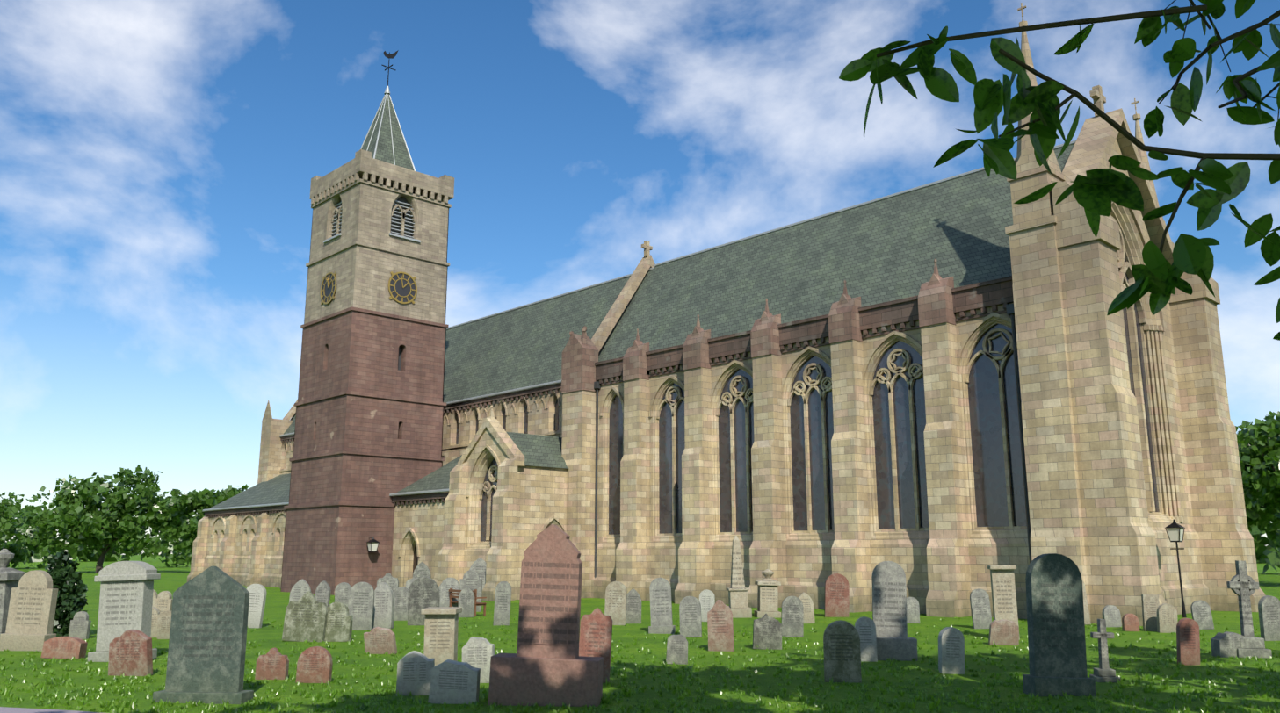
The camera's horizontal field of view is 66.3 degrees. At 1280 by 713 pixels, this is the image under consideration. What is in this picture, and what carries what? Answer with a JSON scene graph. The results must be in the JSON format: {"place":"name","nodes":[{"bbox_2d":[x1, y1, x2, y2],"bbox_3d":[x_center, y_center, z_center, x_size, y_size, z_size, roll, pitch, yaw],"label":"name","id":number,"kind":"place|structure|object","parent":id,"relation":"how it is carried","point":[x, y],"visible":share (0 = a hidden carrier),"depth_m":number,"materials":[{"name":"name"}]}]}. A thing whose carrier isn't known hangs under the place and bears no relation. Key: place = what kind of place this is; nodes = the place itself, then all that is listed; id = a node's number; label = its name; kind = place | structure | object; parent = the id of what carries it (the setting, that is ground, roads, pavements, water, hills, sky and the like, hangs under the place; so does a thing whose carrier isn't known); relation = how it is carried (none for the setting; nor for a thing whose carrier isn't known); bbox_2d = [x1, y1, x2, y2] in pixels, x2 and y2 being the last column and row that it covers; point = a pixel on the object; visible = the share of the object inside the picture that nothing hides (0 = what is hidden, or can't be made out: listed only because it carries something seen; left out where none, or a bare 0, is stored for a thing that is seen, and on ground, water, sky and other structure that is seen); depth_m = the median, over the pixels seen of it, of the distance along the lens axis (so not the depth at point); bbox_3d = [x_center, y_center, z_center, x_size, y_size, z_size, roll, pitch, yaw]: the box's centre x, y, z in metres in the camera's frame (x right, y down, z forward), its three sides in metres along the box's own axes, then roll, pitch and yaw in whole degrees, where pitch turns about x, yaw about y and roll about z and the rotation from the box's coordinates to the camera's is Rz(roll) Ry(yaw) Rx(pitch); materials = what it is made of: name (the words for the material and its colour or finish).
{"place":"outdoors","nodes":[
{"label":"outdoors","id":0,"kind":"place"},
{"bbox_2d":[0,707,101,712],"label":"asphalt path","id":1,"kind":"structure","parent":0,"point":[3,710],"depth_m":13.63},
{"bbox_2d":[366,536,379,552],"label":"wall lantern","id":2,"kind":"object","parent":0,"point":[374,545],"depth_m":53.36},
{"bbox_2d":[0,555,1279,712],"bbox_3d":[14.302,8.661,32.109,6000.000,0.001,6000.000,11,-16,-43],"label":"ground grass","id":3,"kind":"structure","parent":0,"point":[265,636],"depth_m":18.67,"materials":[{"name":"plant"}]},
{"bbox_2d":[0,502,23,537],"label":"tree","id":4,"kind":"object","parent":3,"relation":"on","point":[16,524],"visible":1,"depth_m":113.73,"materials":[{"name":"plant"}]},
{"bbox_2d":[0,549,25,636],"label":"monument urn pillar","id":5,"kind":"structure","parent":3,"relation":"on","point":[10,578],"depth_m":23.72,"materials":[{"name":"stone"}]},
{"bbox_2d":[0,491,30,548],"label":"tree","id":6,"kind":"object","parent":3,"relation":"on","point":[7,538],"visible":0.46,"depth_m":137.15,"materials":[{"name":"plant"}]},
{"bbox_2d":[0,570,57,651],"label":"gravestone","id":7,"kind":"object","parent":3,"relation":"on","point":[32,611],"visible":0.81,"depth_m":22.35,"materials":[{"name":"stone"}]},
{"bbox_2d":[40,636,87,658],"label":"gravestone","id":8,"kind":"object","parent":3,"relation":"on","point":[63,647],"visible":0.92,"depth_m":20.46,"materials":[{"name":"stone"}]},
{"bbox_2d":[44,549,88,637],"bbox_3d":[-15.211,6.310,25.736,1.348,2.468,1.312,11,-16,-43],"label":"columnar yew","id":9,"kind":"object","parent":3,"relation":"on","point":[66,579],"depth_m":25.56,"materials":[{"name":"plant"}]},
{"bbox_2d":[68,611,91,639],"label":"gravestone","id":10,"kind":"object","parent":3,"relation":"on","point":[80,625],"visible":0.9,"depth_m":25.26,"materials":[{"name":"stone"}]},
{"bbox_2d":[19,464,172,573],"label":"tree","id":11,"kind":"object","parent":3,"relation":"on","point":[73,509],"depth_m":110.89,"materials":[{"name":"plant"}]},
{"bbox_2d":[0,485,192,568],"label":"tree belt","id":12,"kind":"object","parent":3,"relation":"on","point":[156,546],"visible":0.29,"depth_m":153.67,"materials":[{"name":"green plant"}]},
{"bbox_2d":[87,561,160,662],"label":"white monument pediment","id":13,"kind":"structure","parent":3,"relation":"on","point":[126,596],"depth_m":20.15,"materials":[{"name":"stone"}]},
{"bbox_2d":[108,629,152,676],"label":"gravestone","id":14,"kind":"object","parent":3,"relation":"on","point":[130,652],"visible":0.92,"depth_m":17.60,"materials":[{"name":"stone"}]},
{"bbox_2d":[150,607,159,637],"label":"gravestone","id":15,"kind":"object","parent":3,"relation":"on","point":[155,612],"visible":0.33,"depth_m":25.66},
{"bbox_2d":[151,590,158,607],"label":"gravestone","id":16,"kind":"object","parent":3,"relation":"on","point":[155,595],"visible":0.15,"depth_m":31.34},
{"bbox_2d":[153,591,172,613],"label":"gravestone","id":17,"kind":"object","parent":3,"relation":"on","point":[163,602],"visible":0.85,"depth_m":28.35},
{"bbox_2d":[157,610,171,639],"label":"gravestone","id":18,"kind":"object","parent":3,"relation":"on","point":[163,624],"visible":0.56,"depth_m":25.18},
{"bbox_2d":[142,484,248,553],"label":"tree","id":19,"kind":"object","parent":3,"relation":"on","point":[182,509],"depth_m":111.48,"materials":[{"name":"plant"}]},
{"bbox_2d":[152,566,253,704],"bbox_3d":[-6.473,4.197,14.684,1.403,2.065,0.350,-2,-12,8],"label":"gravestone","id":20,"kind":"object","parent":3,"relation":"on","point":[206,653],"visible":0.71,"depth_m":14.60,"materials":[{"name":"stone"}]},
{"bbox_2d":[245,584,266,628],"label":"gravestone","id":21,"kind":"object","parent":3,"relation":"on","point":[257,597],"visible":0.81,"depth_m":29.07,"materials":[{"name":"stone"}]},
{"bbox_2d":[254,647,289,679],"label":"gravestone","id":22,"kind":"object","parent":3,"relation":"on","point":[272,663],"visible":0.96,"depth_m":17.07,"materials":[{"name":"stone"}]},
{"bbox_2d":[289,578,310,602],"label":"gravestone","id":23,"kind":"object","parent":3,"relation":"on","point":[300,589],"visible":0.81,"depth_m":34.20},
{"bbox_2d":[282,591,328,642],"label":"gravestone","id":24,"kind":"object","parent":3,"relation":"on","point":[306,616],"visible":0.94,"depth_m":24.51,"materials":[{"name":"stone"}]},
{"bbox_2d":[296,646,332,683],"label":"gravestone","id":25,"kind":"object","parent":3,"relation":"on","point":[314,664],"visible":0.98,"depth_m":16.65,"materials":[{"name":"stone"}]},
{"bbox_2d":[314,580,330,607],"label":"gravestone","id":26,"kind":"object","parent":3,"relation":"on","point":[322,593],"visible":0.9,"depth_m":35.30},
{"bbox_2d":[324,601,353,642],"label":"gravestone","id":27,"kind":"object","parent":3,"relation":"on","point":[339,624],"visible":0.88,"depth_m":24.48,"materials":[{"name":"stone"}]},
{"bbox_2d":[334,582,351,607],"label":"gravestone","id":28,"kind":"object","parent":3,"relation":"on","point":[342,591],"visible":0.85,"depth_m":37.16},
{"bbox_2d":[347,582,374,630],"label":"gravestone","id":29,"kind":"object","parent":3,"relation":"on","point":[361,601],"visible":0.92,"depth_m":28.13,"materials":[{"name":"stone"}]},
{"bbox_2d":[280,306,448,595],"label":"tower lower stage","id":30,"kind":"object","parent":3,"relation":"on","point":[368,430],"visible":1,"depth_m":55.74,"materials":[{"name":"stone"}]},
{"bbox_2d":[334,196,412,370],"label":"window louvres","id":31,"kind":"object","parent":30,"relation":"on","point":[401,199],"visible":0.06,"depth_m":59.02,"materials":[{"name":"grey"}]},
{"bbox_2d":[303,149,454,324],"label":"tower upper stages","id":32,"kind":"object","parent":30,"relation":"on","point":[364,255],"visible":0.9,"depth_m":58.42,"materials":[{"name":"stone"}]},
{"bbox_2d":[321,273,415,302],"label":"tower clock faces","id":33,"kind":"object","parent":32,"relation":"attached to","point":[401,291],"visible":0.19,"depth_m":57.85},
{"bbox_2d":[320,271,417,304],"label":"tower clock gilding","id":34,"kind":"object","parent":33,"relation":"attached to","point":[328,278],"visible":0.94,"depth_m":57.80,"materials":[{"name":"metal"}]},
{"bbox_2d":[363,627,397,654],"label":"gravestone","id":35,"kind":"object","parent":3,"relation":"on","point":[379,640],"visible":0.9,"depth_m":21.40,"materials":[{"name":"stone"}]},
{"bbox_2d":[372,582,394,629],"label":"gravestone","id":36,"kind":"object","parent":3,"relation":"on","point":[383,607],"visible":0.81,"depth_m":28.79,"materials":[{"name":"stone"}]},
{"bbox_2d":[376,572,398,592],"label":"gravestone","id":37,"kind":"object","parent":3,"relation":"on","point":[390,581],"visible":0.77,"depth_m":36.76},
{"bbox_2d":[393,586,408,621],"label":"gravestone","id":38,"kind":"object","parent":3,"relation":"on","point":[401,594],"visible":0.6,"depth_m":32.22,"materials":[{"name":"stone"}]},
{"bbox_2d":[405,578,418,589],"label":"gravestone","id":39,"kind":"object","parent":3,"relation":"on","point":[408,582],"visible":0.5,"depth_m":40.88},
{"bbox_2d":[396,650,434,695],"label":"gravestone","id":40,"kind":"object","parent":3,"relation":"on","point":[414,671],"visible":0.81,"depth_m":15.15,"materials":[{"name":"stone"}]},
{"bbox_2d":[412,562,431,578],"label":"gravestone","id":41,"kind":"object","parent":3,"relation":"on","point":[422,569],"visible":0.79,"depth_m":45.99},
{"bbox_2d":[407,577,439,625],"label":"gravestone","id":42,"kind":"object","parent":3,"relation":"on","point":[423,592],"visible":0.92,"depth_m":30.11,"materials":[{"name":"stone"}]},
{"bbox_2d":[438,583,441,607],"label":"gravestone","id":43,"kind":"object","parent":3,"relation":"on","point":[439,588],"visible":0.1,"depth_m":36.31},
{"bbox_2d":[420,607,462,666],"bbox_3d":[-3.767,5.350,18.556,0.663,1.134,0.540,-1,-10,2],"label":"gravestone","id":44,"kind":"object","parent":3,"relation":"on","point":[441,625],"visible":0.9,"depth_m":18.42,"materials":[{"name":"stone"}]},
{"bbox_2d":[440,578,459,607],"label":"gravestone","id":45,"kind":"object","parent":3,"relation":"on","point":[447,584],"visible":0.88,"depth_m":35.85,"materials":[{"name":"stone"}]},
{"bbox_2d":[427,659,480,704],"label":"gravestone","id":46,"kind":"object","parent":3,"relation":"on","point":[453,683],"visible":0.94,"depth_m":14.32,"materials":[{"name":"stone"}]},
{"bbox_2d":[458,585,474,617],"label":"gravestone","id":47,"kind":"object","parent":3,"relation":"on","point":[466,600],"visible":1,"depth_m":33.94,"materials":[{"name":"stone"}]},
{"bbox_2d":[448,588,486,616],"bbox_3d":[-6.189,8.808,35.167,0.510,0.920,1.800,10,-15,-41],"label":"wooden bench","id":48,"kind":"object","parent":3,"relation":"on","point":[451,596],"visible":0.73,"depth_m":34.66,"materials":[{"name":"brown wood"}]},
{"bbox_2d":[459,570,482,612],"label":"gravestone","id":49,"kind":"object","parent":3,"relation":"on","point":[472,580],"visible":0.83,"depth_m":37.16,"materials":[{"name":"stone"}]},
{"bbox_2d":[469,557,486,597],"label":"gravestone","id":50,"kind":"object","parent":3,"relation":"on","point":[479,566],"visible":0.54,"depth_m":47.31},
{"bbox_2d":[462,636,494,683],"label":"gravestone","id":51,"kind":"object","parent":3,"relation":"on","point":[478,653],"visible":0.79,"depth_m":16.68,"materials":[{"name":"stone"}]},
{"bbox_2d":[492,581,511,625],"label":"gravestone","id":52,"kind":"object","parent":3,"relation":"on","point":[502,600],"visible":1,"depth_m":30.04,"materials":[{"name":"stone"}]},
{"bbox_2d":[487,524,603,707],"bbox_3d":[-1.341,3.857,14.560,1.594,2.682,0.520,1,-11,6],"label":"gravestone","id":53,"kind":"object","parent":3,"relation":"on","point":[545,664],"visible":0.94,"depth_m":14.35,"materials":[{"name":"stone"}]},
{"bbox_2d":[578,607,612,683],"bbox_3d":[-0.766,4.952,16.829,0.543,1.234,0.162,2,-11,2],"label":"gravestone","id":54,"kind":"object","parent":3,"relation":"on","point":[596,631],"visible":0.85,"depth_m":16.77,"materials":[{"name":"stone"}]},
{"bbox_2d":[604,581,627,625],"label":"gravestone","id":55,"kind":"object","parent":3,"relation":"on","point":[615,607],"visible":0.9,"depth_m":30.21,"materials":[{"name":"stone"}]},
{"bbox_2d":[625,588,641,623],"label":"gravestone","id":56,"kind":"object","parent":3,"relation":"on","point":[633,607],"visible":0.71,"depth_m":30.81,"materials":[{"name":"stone"}]},
{"bbox_2d":[6,506,1279,564],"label":"tree belt","id":57,"kind":"object","parent":3,"relation":"on","point":[73,552],"visible":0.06,"depth_m":273.31,"materials":[{"name":"green plant"}]},
{"bbox_2d":[648,578,675,634],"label":"gravestone","id":58,"kind":"object","parent":3,"relation":"on","point":[661,606],"visible":0.88,"depth_m":27.17,"materials":[{"name":"stone"}]},
{"bbox_2d":[665,635,687,665],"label":"gravestone","id":59,"kind":"object","parent":3,"relation":"on","point":[677,649],"visible":0.85,"depth_m":19.46,"materials":[{"name":"stone"}]},
{"bbox_2d":[679,596,701,637],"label":"gravestone","id":60,"kind":"object","parent":3,"relation":"on","point":[690,616],"visible":0.98,"depth_m":25.79,"materials":[{"name":"stone"}]},
{"bbox_2d":[699,589,715,621],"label":"gravestone","id":61,"kind":"object","parent":3,"relation":"on","point":[707,600],"visible":0.81,"depth_m":31.69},
{"bbox_2d":[707,600,734,651],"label":"gravestone","id":62,"kind":"object","parent":3,"relation":"on","point":[720,625],"visible":1,"depth_m":22.09,"materials":[{"name":"stone"}]},
{"bbox_2d":[187,2,1265,626],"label":"church wall","id":63,"kind":"structure","parent":3,"relation":"on","point":[1099,521],"depth_m":38.70,"materials":[{"name":"stone"}]},
{"bbox_2d":[412,544,418,573],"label":"cathedral doors","id":64,"kind":"structure","parent":63,"relation":"in","point":[415,561],"depth_m":53.97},
{"bbox_2d":[204,275,1013,518],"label":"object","id":65,"kind":"object","parent":63,"relation":"attached to","point":[994,293],"visible":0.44,"depth_m":42.23,"materials":[{"name":"stone"}]},
{"bbox_2d":[208,94,1074,509],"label":"cathedral slate roofs","id":66,"kind":"structure","parent":63,"relation":"on","point":[886,250],"depth_m":48.75,"materials":[{"name":"stone"}]},
{"bbox_2d":[381,50,398,86],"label":"weather vane","id":67,"kind":"object","parent":66,"relation":"on","point":[390,56],"visible":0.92,"depth_m":63.15,"materials":[{"name":"black metal"}]},
{"bbox_2d":[202,86,1076,512],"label":"cathedral leadwork","id":68,"kind":"object","parent":66,"relation":"on","point":[392,234],"visible":0.44,"depth_m":58.53,"materials":[{"name":"metal"}]},
{"bbox_2d":[285,257,1159,542],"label":"windows","id":69,"kind":"structure","parent":63,"relation":"in","point":[990,489],"depth_m":38.76,"materials":[{"name":"glass"}]},
{"bbox_2d":[561,258,955,393],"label":"pinnacles","id":70,"kind":"object","parent":63,"relation":"on","point":[580,357],"visible":0.88,"depth_m":42.84,"materials":[{"name":"stone"}]},
{"bbox_2d":[593,303,1031,578],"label":"drainpipes","id":71,"kind":"object","parent":63,"relation":"attached to","point":[1010,309],"visible":0.58,"depth_m":34.68,"materials":[{"name":"metal"}]},
{"bbox_2d":[726,535,752,617],"bbox_3d":[3.404,7.712,34.270,0.815,2.916,0.815,-1,-11,-2],"label":"obelisk monument","id":72,"kind":"object","parent":3,"relation":"on","point":[737,589],"visible":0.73,"depth_m":33.98,"materials":[{"name":"stone"}]},
{"bbox_2d":[753,569,781,617],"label":"gravestone","id":73,"kind":"object","parent":3,"relation":"on","point":[767,595],"visible":0.92,"depth_m":33.85,"materials":[{"name":"stone"}]},
{"bbox_2d":[752,614,781,650],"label":"gravestone","id":74,"kind":"object","parent":3,"relation":"on","point":[767,631],"visible":0.96,"depth_m":22.49,"materials":[{"name":"stone"}]},
{"bbox_2d":[781,596,803,637],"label":"gravestone","id":75,"kind":"object","parent":3,"relation":"on","point":[792,617],"visible":0.92,"depth_m":25.80,"materials":[{"name":"stone"}]},
{"bbox_2d":[798,592,815,623],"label":"gravestone","id":76,"kind":"object","parent":3,"relation":"on","point":[806,599],"visible":0.79,"depth_m":30.87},
{"bbox_2d":[824,573,849,617],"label":"gravestone","id":77,"kind":"object","parent":3,"relation":"on","point":[836,595],"visible":0.96,"depth_m":34.07,"materials":[{"name":"stone"}]},
{"bbox_2d":[823,620,861,683],"bbox_3d":[3.470,5.067,16.843,0.617,1.012,0.200,-2,-9,9],"label":"gravestone","id":78,"kind":"object","parent":3,"relation":"on","point":[842,652],"visible":0.98,"depth_m":16.74,"materials":[{"name":"stone"}]},
{"bbox_2d":[854,616,877,662],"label":"gravestone","id":79,"kind":"object","parent":3,"relation":"on","point":[864,627],"visible":0.9,"depth_m":19.99,"materials":[{"name":"stone"}]},
{"bbox_2d":[871,561,917,661],"bbox_3d":[5.210,5.340,20.452,1.038,2.103,0.380,0,-11,9],"label":"gravestone","id":80,"kind":"object","parent":3,"relation":"on","point":[889,606],"visible":0.75,"depth_m":20.37,"materials":[{"name":"stone"}]},
{"bbox_2d":[906,597,919,623],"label":"gravestone","id":81,"kind":"object","parent":3,"relation":"on","point":[913,612],"visible":0.71,"depth_m":30.93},
{"bbox_2d":[938,627,964,674],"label":"gravestone","id":82,"kind":"object","parent":3,"relation":"on","point":[950,651],"visible":0.98,"depth_m":17.92,"materials":[{"name":"stone"}]},
{"bbox_2d":[969,588,991,629],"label":"gravestone","id":83,"kind":"object","parent":3,"relation":"on","point":[980,610],"visible":0.9,"depth_m":28.68,"materials":[{"name":"stone"}]},
{"bbox_2d":[988,620,1019,645],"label":"gravestone","id":84,"kind":"object","parent":3,"relation":"on","point":[1003,632],"visible":0.96,"depth_m":23.49,"materials":[{"name":"stone"}]},
{"bbox_2d":[987,565,1019,640],"bbox_3d":[9.405,6.341,25.293,0.636,1.854,0.540,-3,-12,11],"label":"gravestone","id":85,"kind":"object","parent":3,"relation":"on","point":[1003,593],"visible":0.83,"depth_m":25.19,"materials":[{"name":"stone"}]},
{"bbox_2d":[1022,553,1096,696],"bbox_3d":[6.561,4.255,15.454,0.965,2.255,0.420,3,-12,-4],"label":"gravestone","id":86,"kind":"object","parent":3,"relation":"on","point":[1056,632],"visible":0.83,"depth_m":15.36,"materials":[{"name":"stone"}]},
{"bbox_2d":[838,0,1279,340],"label":"cherry tree","id":87,"kind":"object","parent":3,"relation":"on","point":[1095,193],"depth_m":2.33,"materials":[{"name":"plant"}]},
{"bbox_2d":[1082,580,1091,624],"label":"gravestone","id":88,"kind":"object","parent":3,"relation":"on","point":[1087,619],"visible":0.29,"depth_m":30.31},
{"bbox_2d":[1089,619,1120,682],"bbox_3d":[7.988,5.115,16.891,0.407,1.136,0.296,0,-9,3],"label":"grave cross","id":89,"kind":"object","parent":3,"relation":"on","point":[1103,672],"visible":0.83,"depth_m":16.84,"materials":[{"name":"stone"}]},
{"bbox_2d":[1102,605,1121,627],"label":"gravestone","id":90,"kind":"object","parent":3,"relation":"on","point":[1111,616],"visible":0.92,"depth_m":29.28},
{"bbox_2d":[1121,614,1139,631],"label":"gravestone","id":91,"kind":"object","parent":3,"relation":"on","point":[1130,622],"visible":0.98,"depth_m":27.74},
{"bbox_2d":[1141,594,1159,631],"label":"gravestone","id":92,"kind":"object","parent":3,"relation":"on","point":[1150,604],"visible":0.77,"depth_m":27.84,"materials":[{"name":"stone"}]},
{"bbox_2d":[1156,603,1178,633],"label":"gravestone","id":93,"kind":"object","parent":3,"relation":"on","point":[1167,618],"visible":1,"depth_m":27.21,"materials":[{"name":"stone"}]},
{"bbox_2d":[1164,520,1186,617],"bbox_3d":[18.759,7.409,34.076,0.529,3.432,0.529,11,-16,-43],"label":"lamp post","id":94,"kind":"object","parent":3,"relation":"on","point":[1174,524],"depth_m":34.16,"materials":[{"name":"metal"}]},
{"bbox_2d":[1176,618,1200,665],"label":"gravestone","id":95,"kind":"object","parent":3,"relation":"on","point":[1188,643],"visible":0.94,"depth_m":19.29,"materials":[{"name":"stone"}]},
{"bbox_2d":[1190,600,1214,629],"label":"gravestone","id":96,"kind":"object","parent":3,"relation":"on","point":[1201,614],"visible":0.92,"depth_m":28.45,"materials":[{"name":"stone"}]},
{"bbox_2d":[1210,631,1244,658],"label":"gravestone","id":97,"kind":"object","parent":3,"relation":"on","point":[1225,645],"visible":0.9,"depth_m":20.75,"materials":[{"name":"stone"}]},
{"bbox_2d":[1226,560,1272,658],"bbox_3d":[12.987,5.455,21.023,0.668,2.103,0.486,0,-11,5],"label":"celtic cross","id":98,"kind":"object","parent":3,"relation":"on","point":[1242,585],"visible":0.79,"depth_m":20.97,"materials":[{"name":"stone"}]},
{"bbox_2d":[1235,411,1279,513],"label":"tree","id":99,"kind":"object","parent":3,"relation":"on","point":[1261,482],"depth_m":65.06,"materials":[{"name":"plant"}]},
{"bbox_2d":[1243,431,1279,532],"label":"tree","id":100,"kind":"object","parent":3,"relation":"on","point":[1256,516],"visible":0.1,"depth_m":88.19,"materials":[{"name":"plant"}]},
{"bbox_2d":[1248,518,1279,575],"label":"tree belt","id":101,"kind":"object","parent":3,"relation":"on","point":[1261,551],"visible":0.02,"depth_m":107.28,"materials":[{"name":"green plant"}]},
{"bbox_2d":[1258,595,1279,641],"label":"gravestone","id":102,"kind":"object","parent":3,"relation":"on","point":[1269,608],"visible":0.94,"depth_m":24.71,"materials":[{"name":"stone"}]},
{"bbox_2d":[0,0,1279,555],"label":"sky","id":103,"kind":"structure","parent":0,"point":[159,159],"materials":[{"name":"blue"}]}
]}

